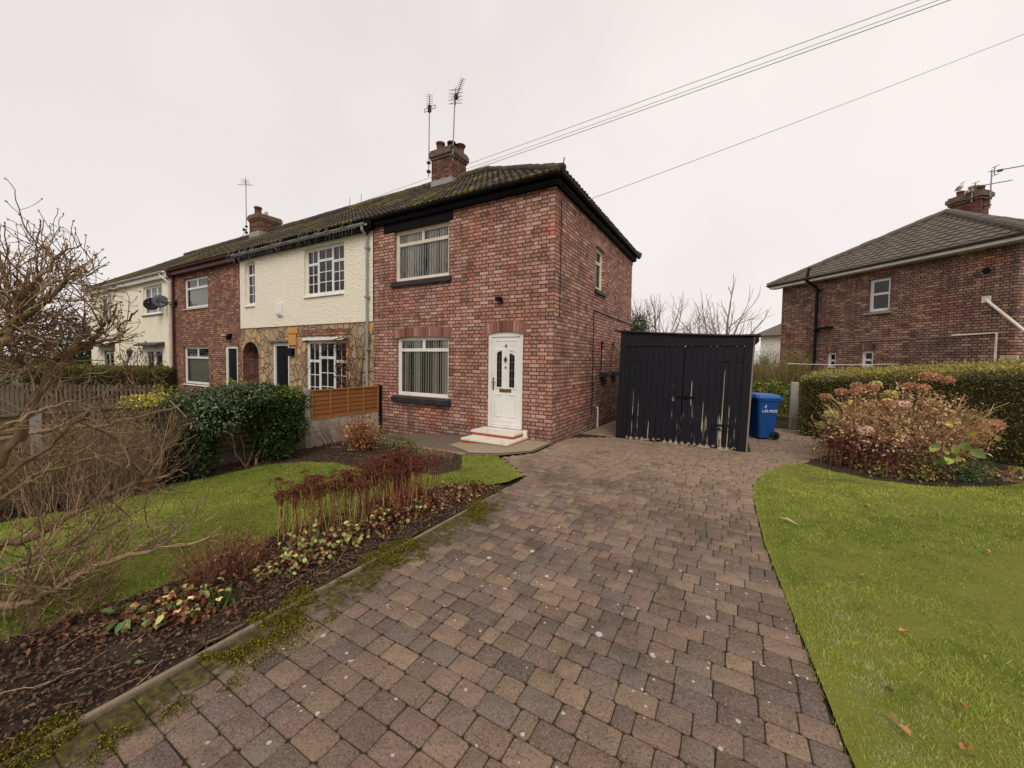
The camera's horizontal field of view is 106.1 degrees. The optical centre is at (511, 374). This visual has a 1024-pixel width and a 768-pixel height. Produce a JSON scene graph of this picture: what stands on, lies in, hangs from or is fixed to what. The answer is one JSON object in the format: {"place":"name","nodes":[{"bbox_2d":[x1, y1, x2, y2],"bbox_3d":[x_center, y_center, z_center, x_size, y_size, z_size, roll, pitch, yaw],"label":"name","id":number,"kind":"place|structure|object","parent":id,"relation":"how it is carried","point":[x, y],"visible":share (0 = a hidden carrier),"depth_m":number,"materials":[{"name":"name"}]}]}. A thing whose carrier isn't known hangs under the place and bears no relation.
{"place":"outdoors","nodes":[
{"label":"outdoors","id":0,"kind":"place"},
{"bbox_2d":[0,441,461,520],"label":"soil bed","id":1,"kind":"object","parent":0,"point":[449,467],"visible":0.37,"depth_m":6.92,"materials":[{"name":"brown soil"}]},
{"bbox_2d":[0,443,51,521],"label":"bare shrub","id":2,"kind":"object","parent":1,"relation":"on","point":[12,506],"visible":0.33,"depth_m":4.59,"materials":[{"name":"brown plant"}]},
{"bbox_2d":[0,407,189,517],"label":"bare shrub","id":3,"kind":"object","parent":1,"relation":"on","point":[69,472],"visible":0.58,"depth_m":4.85,"materials":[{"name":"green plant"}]},
{"bbox_2d":[103,390,171,480],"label":"variegated shrub","id":4,"kind":"object","parent":1,"relation":"on","point":[146,403],"visible":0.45,"depth_m":5.71,"materials":[{"name":"yellow plant"}]},
{"bbox_2d":[137,381,290,484],"bbox_3d":[-4.880,0.980,6.502,1.234,1.727,2.292,2,3,30],"label":"evergreen shrub","id":5,"kind":"object","parent":1,"relation":"on","point":[220,408],"visible":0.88,"depth_m":6.14,"materials":[{"name":"green plant"}]},
{"bbox_2d":[236,381,313,463],"bbox_3d":[-4.486,0.914,7.263,1.066,1.635,1.450,2,3,30],"label":"evergreen shrub","id":6,"kind":"object","parent":1,"relation":"on","point":[282,426],"visible":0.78,"depth_m":7.09,"materials":[{"name":"green plant"}]},
{"bbox_2d":[306,412,361,447],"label":"rose bush","id":7,"kind":"object","parent":1,"relation":"on","point":[332,444],"visible":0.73,"depth_m":8.46,"materials":[{"name":"brown plant"}]},
{"bbox_2d":[332,413,387,451],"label":"beech shrub","id":8,"kind":"object","parent":1,"relation":"on","point":[363,440],"visible":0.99,"depth_m":7.71,"materials":[{"name":"brown plant"}]},
{"bbox_2d":[376,433,429,455],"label":"ground cover","id":9,"kind":"object","parent":1,"relation":"on","point":[402,441],"visible":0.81,"depth_m":7.53,"materials":[{"name":"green plant"}]},
{"bbox_2d":[417,446,459,460],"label":"heather","id":10,"kind":"object","parent":1,"relation":"on","point":[438,454],"visible":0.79,"depth_m":6.56,"materials":[{"name":"brown plant"}]},
{"bbox_2d":[0,442,1005,752],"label":"leaf litter","id":11,"kind":"object","parent":1,"relation":"on","point":[174,626],"visible":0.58,"depth_m":2.25,"materials":[{"name":"brown plant"}]},
{"bbox_2d":[0,445,1023,746],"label":"twig litter","id":12,"kind":"object","parent":1,"relation":"on","point":[178,623],"visible":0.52,"depth_m":2.37,"materials":[{"name":"brown plant"}]},
{"bbox_2d":[0,454,522,640],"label":"lawn","id":13,"kind":"structure","parent":0,"point":[154,559],"depth_m":4.07,"materials":[{"name":"green plant"}]},
{"bbox_2d":[0,177,226,616],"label":"bare shrub","id":14,"kind":"object","parent":13,"relation":"on","point":[24,308],"visible":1,"depth_m":2.49,"materials":[{"name":"brown plant"}]},
{"bbox_2d":[12,420,852,767],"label":"driveway","id":15,"kind":"structure","parent":0,"point":[197,740],"depth_m":2.22,"materials":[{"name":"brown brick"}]},
{"bbox_2d":[0,489,502,767],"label":"moss","id":16,"kind":"object","parent":15,"relation":"on","point":[70,730],"visible":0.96,"depth_m":2.17,"materials":[{"name":"green plant"}]},
{"bbox_2d":[306,447,809,767],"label":"joint moss","id":17,"kind":"object","parent":15,"relation":"on","point":[600,673],"visible":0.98,"depth_m":2.29,"materials":[{"name":"green plant"}]},
{"bbox_2d":[615,330,760,452],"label":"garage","id":18,"kind":"structure","parent":15,"relation":"on","point":[668,379],"depth_m":8.03,"materials":[{"name":"black paint"}]},
{"bbox_2d":[626,346,684,443],"bbox_3d":[3.080,0.431,8.343,1.163,2.105,0.065,2,3,30],"label":"door","id":19,"kind":"structure","parent":18,"relation":"in","point":[645,361],"depth_m":8.33,"materials":[{"name":"black paint"}]},
{"bbox_2d":[673,346,743,450],"bbox_3d":[3.954,0.465,7.841,1.266,2.111,0.060,2,3,30],"label":"door","id":20,"kind":"structure","parent":18,"relation":"in","point":[691,392],"depth_m":7.79,"materials":[{"name":"black paint"}]},
{"bbox_2d":[749,393,783,439],"bbox_3d":[6.033,0.981,9.296,0.691,1.065,0.686,1,2,0],"label":"wheelie bin","id":21,"kind":"object","parent":15,"relation":"on","point":[763,413],"visible":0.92,"depth_m":9.05,"materials":[{"name":"blue plastic"}]},
{"bbox_2d":[373,433,551,454],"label":"path","id":22,"kind":"structure","parent":0,"point":[436,441],"depth_m":8.32,"materials":[{"name":"concrete"}]},
{"bbox_2d":[450,440,549,452],"bbox_3d":[-0.370,1.400,7.585,1.730,0.058,1.580,2,3,30],"label":"step apron","id":23,"kind":"object","parent":22,"relation":"on","point":[527,445],"visible":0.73,"depth_m":7.36,"materials":[{"name":"concrete"}]},
{"bbox_2d":[0,441,1020,762],"bbox_3d":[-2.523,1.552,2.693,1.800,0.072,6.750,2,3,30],"label":"soil bed","id":24,"kind":"object","parent":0,"point":[117,646],"visible":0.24,"depth_m":2.19,"materials":[{"name":"brown soil"}]},
{"bbox_2d":[94,596,158,638],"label":"seedling","id":25,"kind":"object","parent":24,"relation":"on","point":[130,618],"visible":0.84,"depth_m":2.38,"materials":[{"name":"green plant"}]},
{"bbox_2d":[112,653,147,671],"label":"seedling","id":26,"kind":"object","parent":24,"relation":"on","point":[136,662],"visible":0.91,"depth_m":2.08,"materials":[{"name":"green plant"}]},
{"bbox_2d":[0,552,303,664],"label":"stubble","id":27,"kind":"object","parent":24,"relation":"on","point":[28,619],"visible":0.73,"depth_m":2.44,"materials":[{"name":"brown plant"}]},
{"bbox_2d":[120,561,242,639],"bbox_3d":[-2.148,1.505,2.527,0.617,0.359,0.528,0,2,-25],"label":"primrose","id":28,"kind":"object","parent":24,"relation":"on","point":[178,605],"visible":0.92,"depth_m":2.45,"materials":[{"name":"green plant"}]},
{"bbox_2d":[199,581,242,611],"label":"daffodil","id":29,"kind":"object","parent":24,"relation":"on","point":[226,599],"visible":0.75,"depth_m":2.56,"materials":[{"name":"green plant"}]},
{"bbox_2d":[150,518,306,589],"bbox_3d":[-2.099,1.452,2.955,0.914,0.556,0.902,2,3,30],"label":"dried perennial","id":30,"kind":"object","parent":24,"relation":"on","point":[222,560],"visible":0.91,"depth_m":2.90,"materials":[{"name":"brown plant"}]},
{"bbox_2d":[242,515,378,582],"bbox_3d":[-1.622,1.458,3.257,0.545,0.439,1.090,3,3,44],"label":"perennial","id":31,"kind":"object","parent":24,"relation":"on","point":[312,548],"visible":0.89,"depth_m":3.19,"materials":[{"name":"green plant"}]},
{"bbox_2d":[269,463,388,540],"bbox_3d":[-1.763,1.253,3.799,1.073,0.626,0.588,-1,3,-35],"label":"sedum plant","id":32,"kind":"object","parent":24,"relation":"on","point":[317,486],"visible":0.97,"depth_m":3.73,"materials":[{"name":"brown plant"}]},
{"bbox_2d":[335,494,434,545],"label":"perennial","id":33,"kind":"object","parent":24,"relation":"on","point":[385,518],"visible":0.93,"depth_m":3.82,"materials":[{"name":"green plant"}]},
{"bbox_2d":[350,446,445,516],"bbox_3d":[-1.237,1.192,4.309,0.802,0.709,0.977,2,3,30],"label":"sedum plant","id":34,"kind":"object","parent":24,"relation":"on","point":[401,465],"visible":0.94,"depth_m":4.23,"materials":[{"name":"brown plant"}]},
{"bbox_2d":[410,476,497,514],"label":"perennial","id":35,"kind":"object","parent":24,"relation":"on","point":[455,492],"visible":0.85,"depth_m":4.61,"materials":[{"name":"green plant"}]},
{"bbox_2d":[0,356,1020,767],"bbox_3d":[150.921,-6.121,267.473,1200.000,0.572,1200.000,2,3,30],"label":"ground","id":36,"kind":"structure","parent":0,"point":[506,484],"depth_m":5.63,"materials":[{"name":"brown soil"}]},
{"bbox_2d":[0,320,89,387],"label":"hedgerow bush","id":37,"kind":"object","parent":36,"relation":"on","point":[12,364],"visible":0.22,"depth_m":23.27,"materials":[{"name":"brown plant"}]},
{"bbox_2d":[3,301,91,375],"bbox_3d":[-28.178,-1.624,25.079,6.489,6.602,4.825,0,2,-23],"label":"evergreen tree","id":38,"kind":"object","parent":36,"relation":"on","point":[87,354],"visible":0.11,"depth_m":24.24,"materials":[{"name":"green plant"}]},
{"bbox_2d":[0,383,164,414],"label":"picket fence","id":39,"kind":"object","parent":36,"relation":"on","point":[18,403],"visible":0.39,"depth_m":13.17,"materials":[{"name":"brown wood"}]},
{"bbox_2d":[22,362,177,404],"bbox_3d":[-17.421,0.426,16.498,6.236,1.937,1.200,1,2,1],"label":"hedge","id":40,"kind":"object","parent":36,"relation":"on","point":[171,380],"visible":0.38,"depth_m":16.06,"materials":[{"name":"green plant"}]},
{"bbox_2d":[79,235,249,366],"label":"terraced house","id":41,"kind":"structure","parent":36,"relation":"on","point":[155,325],"depth_m":18.55,"materials":[{"name":"white paint"}]},
{"bbox_2d":[100,296,111,322],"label":"window","id":42,"kind":"structure","parent":41,"relation":"in","point":[107,297],"depth_m":20.92,"materials":[{"name":"white plastic"}]},
{"bbox_2d":[103,349,113,365],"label":"window","id":43,"kind":"structure","parent":41,"relation":"in","point":[107,353],"depth_m":21.09,"materials":[{"name":"white plastic"}]},
{"bbox_2d":[141,284,162,316],"bbox_3d":[-16.447,-3.401,17.686,2.380,1.360,0.265,2,3,30],"label":"window","id":44,"kind":"structure","parent":41,"relation":"in","point":[158,310],"depth_m":17.87,"materials":[{"name":"white plastic"}]},
{"bbox_2d":[146,349,162,365],"bbox_3d":[-16.406,-0.061,17.767,2.000,2.280,0.090,2,3,30],"label":"door","id":45,"kind":"structure","parent":41,"relation":"in","point":[159,358],"depth_m":17.68,"materials":[{"name":"white plastic"}]},
{"bbox_2d":[238,177,249,239],"bbox_3d":[-13.139,-8.061,18.636,1.694,2.909,0.594,2,3,30],"label":"tv aerial","id":46,"kind":"object","parent":41,"relation":"attached to","point":[245,230],"visible":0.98,"depth_m":18.54,"materials":[{"name":"metal"}]},
{"bbox_2d":[0,385,381,509],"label":"garden fence","id":47,"kind":"object","parent":36,"relation":"on","point":[341,403],"visible":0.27,"depth_m":8.48,"materials":[{"name":"brown wood"}]},
{"bbox_2d":[148,378,273,404],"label":"variegated shrub","id":48,"kind":"object","parent":36,"relation":"on","point":[174,392],"visible":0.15,"depth_m":6.79,"materials":[{"name":"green plant"}]},
{"bbox_2d":[0,487,509,767],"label":"kerb","id":49,"kind":"structure","parent":36,"relation":"on","point":[106,707],"depth_m":2.09,"materials":[{"name":"grey concrete"}]},
{"bbox_2d":[164,206,373,398],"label":"terraced house","id":50,"kind":"structure","parent":36,"relation":"on","point":[206,340],"depth_m":15.48,"materials":[{"name":"red brick"}]},
{"bbox_2d":[143,298,176,310],"bbox_3d":[-15.111,-3.037,16.485,1.573,0.591,0.527,2,2,19],"label":"satellite dish","id":51,"kind":"object","parent":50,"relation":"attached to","point":[148,304],"visible":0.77,"depth_m":16.68,"materials":[{"name":"black plastic"}]},
{"bbox_2d":[151,295,176,308],"bbox_3d":[-14.781,-3.107,16.363,0.774,0.591,0.613,2,3,30],"label":"satellite dish","id":52,"kind":"object","parent":50,"relation":"attached to","point":[160,301],"visible":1,"depth_m":16.45,"materials":[{"name":"metal"}]},
{"bbox_2d":[184,275,207,309],"bbox_3d":[-12.772,-3.306,15.634,2.140,1.290,0.245,2,3,30],"label":"window","id":53,"kind":"structure","parent":50,"relation":"in","point":[198,293],"depth_m":15.81,"materials":[{"name":"white plastic"}]},
{"bbox_2d":[183,346,208,386],"bbox_3d":[-12.883,-0.356,15.787,2.260,1.600,0.245,2,3,30],"label":"window","id":54,"kind":"structure","parent":50,"relation":"in","point":[198,364],"depth_m":15.99,"materials":[{"name":"white plastic"}]},
{"bbox_2d":[226,346,237,389],"bbox_3d":[-10.370,0.140,14.346,0.920,2.410,0.080,2,3,30],"label":"door","id":55,"kind":"structure","parent":50,"relation":"in","point":[231,351],"depth_m":14.38,"materials":[{"name":"white plastic"}]},
{"bbox_2d":[231,182,447,393],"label":"terraced house","id":56,"kind":"structure","parent":36,"relation":"on","point":[295,296],"depth_m":11.91,"materials":[{"name":"paint"}]},
{"bbox_2d":[245,262,254,307],"bbox_3d":[-9.112,-3.146,13.458,0.660,1.560,0.195,2,3,30],"label":"window","id":57,"kind":"structure","parent":56,"relation":"in","point":[250,266],"depth_m":13.57,"materials":[{"name":"white plastic"}]},
{"bbox_2d":[273,343,288,393],"bbox_3d":[-7.567,0.176,12.732,0.950,2.440,0.090,2,3,30],"label":"door","id":58,"kind":"structure","parent":56,"relation":"in","point":[281,360],"depth_m":12.76,"materials":[{"name":"white plastic"}]},
{"bbox_2d":[225,221,353,262],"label":"icicle lights","id":59,"kind":"object","parent":56,"relation":"hanging from","point":[290,241],"visible":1,"depth_m":11.53,"materials":[{"name":"plastic"}]},
{"bbox_2d":[303,242,343,298],"bbox_3d":[-5.545,-3.062,11.398,1.900,1.490,0.195,2,3,30],"label":"window","id":60,"kind":"structure","parent":56,"relation":"in","point":[324,265],"depth_m":11.46,"materials":[{"name":"white plastic"}]},
{"bbox_2d":[308,340,345,389],"bbox_3d":[-5.527,-0.082,11.585,1.950,1.900,0.070,2,3,30],"label":"window","id":61,"kind":"structure","parent":56,"relation":"in","point":[321,375],"depth_m":11.65,"materials":[{"name":"white plastic"}]},
{"bbox_2d":[302,325,376,387],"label":"climbing plant","id":62,"kind":"object","parent":56,"relation":"attached to","point":[345,363],"visible":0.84,"depth_m":10.90,"materials":[{"name":"brown plant"}]},
{"bbox_2d":[350,440,464,455],"bbox_3d":[-2.386,1.544,8.133,4.040,0.448,0.125,3,3,41],"label":"path edging","id":63,"kind":"object","parent":36,"relation":"on","point":[460,453],"visible":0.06,"depth_m":7.20,"materials":[{"name":"concrete"}]},
{"bbox_2d":[366,140,641,446],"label":"terraced house","id":64,"kind":"structure","parent":36,"relation":"on","point":[502,308],"depth_m":8.92,"materials":[{"name":"red brick"}]},
{"bbox_2d":[390,222,451,287],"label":"window","id":65,"kind":"structure","parent":64,"relation":"in","point":[434,245],"depth_m":9.64,"materials":[{"name":"white paint"}]},
{"bbox_2d":[391,336,450,405],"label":"window","id":66,"kind":"structure","parent":64,"relation":"in","point":[435,349],"depth_m":9.73,"materials":[{"name":"white plastic"}]},
{"bbox_2d":[424,94,435,176],"bbox_3d":[-2.683,-7.815,12.660,0.339,2.350,0.829,0,2,-18],"label":"tv aerial","id":67,"kind":"object","parent":64,"relation":"attached to","point":[429,112],"visible":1,"depth_m":12.84,"materials":[{"name":"metal"}]},
{"bbox_2d":[448,78,465,161],"bbox_3d":[-1.646,-8.000,12.002,0.342,2.301,1.150,0,2,-27],"label":"tv aerial","id":68,"kind":"object","parent":64,"relation":"attached to","point":[455,98],"visible":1,"depth_m":12.29,"materials":[{"name":"metal"}]},
{"bbox_2d":[488,332,522,429],"bbox_3d":[-0.145,0.120,8.405,0.890,2.110,0.128,2,3,30],"label":"door","id":69,"kind":"structure","parent":64,"relation":"in","point":[505,353],"depth_m":8.41,"materials":[{"name":"white plastic"}]},
{"bbox_2d":[594,248,606,297],"bbox_3d":[2.322,-2.740,10.294,0.215,1.230,0.920,2,3,30],"label":"window","id":70,"kind":"structure","parent":64,"relation":"in","point":[597,290],"depth_m":10.47,"materials":[{"name":"white paint"}]},
{"bbox_2d":[599,342,608,376],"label":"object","id":71,"kind":"structure","parent":64,"relation":"in","point":[603,373],"depth_m":10.74,"materials":[{"name":"black plastic"}]},
{"bbox_2d":[589,34,1023,199],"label":"overhead cable","id":72,"kind":"object","parent":64,"relation":"attached to","point":[803,119],"visible":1,"depth_m":8.57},
{"bbox_2d":[631,306,653,331],"bbox_3d":[5.788,-0.908,18.091,2.017,4.866,2.106,2,3,30],"label":"evergreen tree","id":73,"kind":"object","parent":36,"relation":"on","point":[643,321],"visible":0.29,"depth_m":17.76,"materials":[{"name":"green plant"}]},
{"bbox_2d":[631,290,701,332],"bbox_3d":[15.676,-3.972,40.312,7.903,9.660,7.301,1,2,1],"label":"bare tree","id":74,"kind":"object","parent":36,"relation":"on","point":[659,318],"visible":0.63,"depth_m":39.22,"materials":[{"name":"brown plant"}]},
{"bbox_2d":[681,304,723,333],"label":"bare tree","id":75,"kind":"object","parent":36,"relation":"on","point":[699,326],"visible":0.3,"depth_m":42.61,"materials":[{"name":"brown plant"}]},
{"bbox_2d":[669,274,769,346],"bbox_3d":[18.944,-4.269,36.400,6.614,10.645,9.211,0,2,-23],"label":"bare tree","id":76,"kind":"object","parent":36,"relation":"on","point":[727,323],"visible":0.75,"depth_m":35.58,"materials":[{"name":"brown plant"}]},
{"bbox_2d":[757,324,780,369],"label":"house","id":77,"kind":"structure","parent":36,"relation":"on","point":[768,336],"depth_m":28.33,"materials":[{"name":"white paint"}]},
{"bbox_2d":[752,375,802,416],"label":"laurel bush","id":78,"kind":"object","parent":36,"relation":"on","point":[768,389],"visible":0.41,"depth_m":13.11,"materials":[{"name":"green plant"}]},
{"bbox_2d":[752,333,811,392],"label":"bare shrub","id":79,"kind":"object","parent":36,"relation":"on","point":[756,370],"visible":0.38,"depth_m":16.20,"materials":[{"name":"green plant"}]},
{"bbox_2d":[754,337,825,413],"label":"bare shrub","id":80,"kind":"object","parent":36,"relation":"on","point":[793,375],"visible":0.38,"depth_m":15.26,"materials":[{"name":"brown plant"}]},
{"bbox_2d":[789,382,798,428],"bbox_3d":[8.207,0.995,11.222,0.180,1.560,0.180,2,3,30],"label":"concrete post","id":81,"kind":"object","parent":36,"relation":"on","point":[794,387],"visible":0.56,"depth_m":11.15,"materials":[{"name":"grey concrete"}]},
{"bbox_2d":[784,402,804,427],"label":"ivy clump","id":82,"kind":"object","parent":36,"relation":"on","point":[794,416],"visible":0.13,"depth_m":11.52,"materials":[{"name":"green plant"}]},
{"bbox_2d":[766,185,1023,401],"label":"detached house","id":83,"kind":"structure","parent":36,"relation":"on","point":[915,292],"depth_m":12.68,"materials":[{"name":"red brick"}]},
{"bbox_2d":[828,352,835,367],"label":"window","id":84,"kind":"structure","parent":83,"relation":"in","point":[831,355],"depth_m":14.99,"materials":[{"name":"white plastic"}]},
{"bbox_2d":[787,363,883,364],"bbox_3d":[11.977,-0.410,12.882,5.558,0.193,0.017,1,2,0],"label":"washing line","id":85,"kind":"object","parent":83,"relation":"attached to","point":[841,364],"visible":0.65,"depth_m":12.88,"materials":[{"name":"white plastic"}]},
{"bbox_2d":[862,350,872,366],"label":"window","id":86,"kind":"structure","parent":83,"relation":"in","point":[867,355],"depth_m":13.80,"materials":[{"name":"white plastic"}]},
{"bbox_2d":[863,277,891,314],"bbox_3d":[12.850,-2.727,13.380,0.443,1.240,0.840,1,2,-7],"label":"window","id":87,"kind":"structure","parent":83,"relation":"in","point":[880,288],"depth_m":13.42,"materials":[{"name":"white plastic"}]},
{"bbox_2d":[965,179,1013,201],"bbox_3d":[18.224,-7.011,14.661,1.717,0.874,0.274,1,2,1],"label":"tv aerial","id":88,"kind":"object","parent":83,"relation":"attached to","point":[972,191],"visible":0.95,"depth_m":14.65,"materials":[{"name":"metal"}]},
{"bbox_2d":[981,296,1023,331],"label":"wall pole","id":89,"kind":"object","parent":83,"relation":"attached to","point":[986,299],"depth_m":10.45,"materials":[{"name":"white paint"}]},
{"bbox_2d":[983,165,1023,208],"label":"tv aerial","id":90,"kind":"object","parent":83,"relation":"attached to","point":[992,171],"visible":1,"depth_m":14.35,"materials":[{"name":"metal"}]},
{"bbox_2d":[795,356,1023,466],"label":"hedge","id":91,"kind":"object","parent":36,"relation":"on","point":[999,385],"visible":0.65,"depth_m":7.66,"materials":[{"name":"green plant"}]},
{"bbox_2d":[0,0,1023,360],"label":"sky","id":92,"kind":"structure","parent":0,"point":[142,122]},
{"bbox_2d":[569,420,614,437],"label":"side path","id":93,"kind":"structure","parent":0,"point":[580,435],"depth_m":8.95,"materials":[{"name":"grey concrete"}]},
{"bbox_2d":[365,0,918,200],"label":"overhead cable","id":94,"kind":"object","parent":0,"point":[684,85],"visible":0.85,"depth_m":10.06,"materials":[{"name":"black rubber"}]},
{"bbox_2d":[428,0,937,182],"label":"overhead cable","id":95,"kind":"object","parent":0,"point":[721,78],"visible":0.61,"depth_m":9.68,"materials":[{"name":"black rubber"}]},
{"bbox_2d":[476,0,949,168],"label":"overhead cable","id":96,"kind":"object","parent":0,"point":[734,77],"visible":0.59,"depth_m":9.61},
{"bbox_2d":[731,416,843,460],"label":"yard","id":97,"kind":"structure","parent":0,"point":[781,423],"depth_m":11.93,"materials":[{"name":"grey concrete"}]},
{"bbox_2d":[753,463,1023,767],"bbox_3d":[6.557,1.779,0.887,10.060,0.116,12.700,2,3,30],"label":"lawn","id":98,"kind":"structure","parent":0,"point":[909,616],"depth_m":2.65,"materials":[{"name":"green plant"}]},
{"bbox_2d":[886,714,910,735],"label":"fallen leaf","id":99,"kind":"object","parent":98,"relation":"on","point":[906,729],"visible":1,"depth_m":1.76,"materials":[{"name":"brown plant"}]},
{"bbox_2d":[959,742,973,750],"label":"fallen leaf","id":100,"kind":"object","parent":98,"relation":"on","point":[963,746],"visible":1,"depth_m":1.67,"materials":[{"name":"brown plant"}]},
{"bbox_2d":[805,437,1023,486],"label":"soil bed","id":101,"kind":"object","parent":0,"point":[823,465],"visible":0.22,"depth_m":6.07,"materials":[{"name":"brown soil"}]},
{"bbox_2d":[811,437,909,478],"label":"sedum plant","id":102,"kind":"object","parent":101,"relation":"on","point":[836,444],"visible":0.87,"depth_m":6.24,"materials":[{"name":"brown plant"}]},
{"bbox_2d":[796,371,1009,478],"bbox_3d":[6.683,0.926,6.699,2.857,2.007,2.514,2,3,30],"label":"hydrangea","id":103,"kind":"object","parent":101,"relation":"on","point":[891,423],"visible":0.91,"depth_m":6.32,"materials":[{"name":"brown plant"}]},
{"bbox_2d":[853,451,958,485],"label":"ground cover","id":104,"kind":"object","parent":101,"relation":"on","point":[913,472],"visible":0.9,"depth_m":5.81,"materials":[{"name":"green plant"}]},
{"bbox_2d":[925,454,1008,486],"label":"geranium","id":105,"kind":"object","parent":101,"relation":"on","point":[972,475],"visible":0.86,"depth_m":5.70,"materials":[{"name":"green plant"}]},
{"bbox_2d":[962,465,1023,482],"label":"dead foliage","id":106,"kind":"object","parent":101,"relation":"on","point":[1017,477],"visible":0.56,"depth_m":5.93,"materials":[{"name":"brown plant"}]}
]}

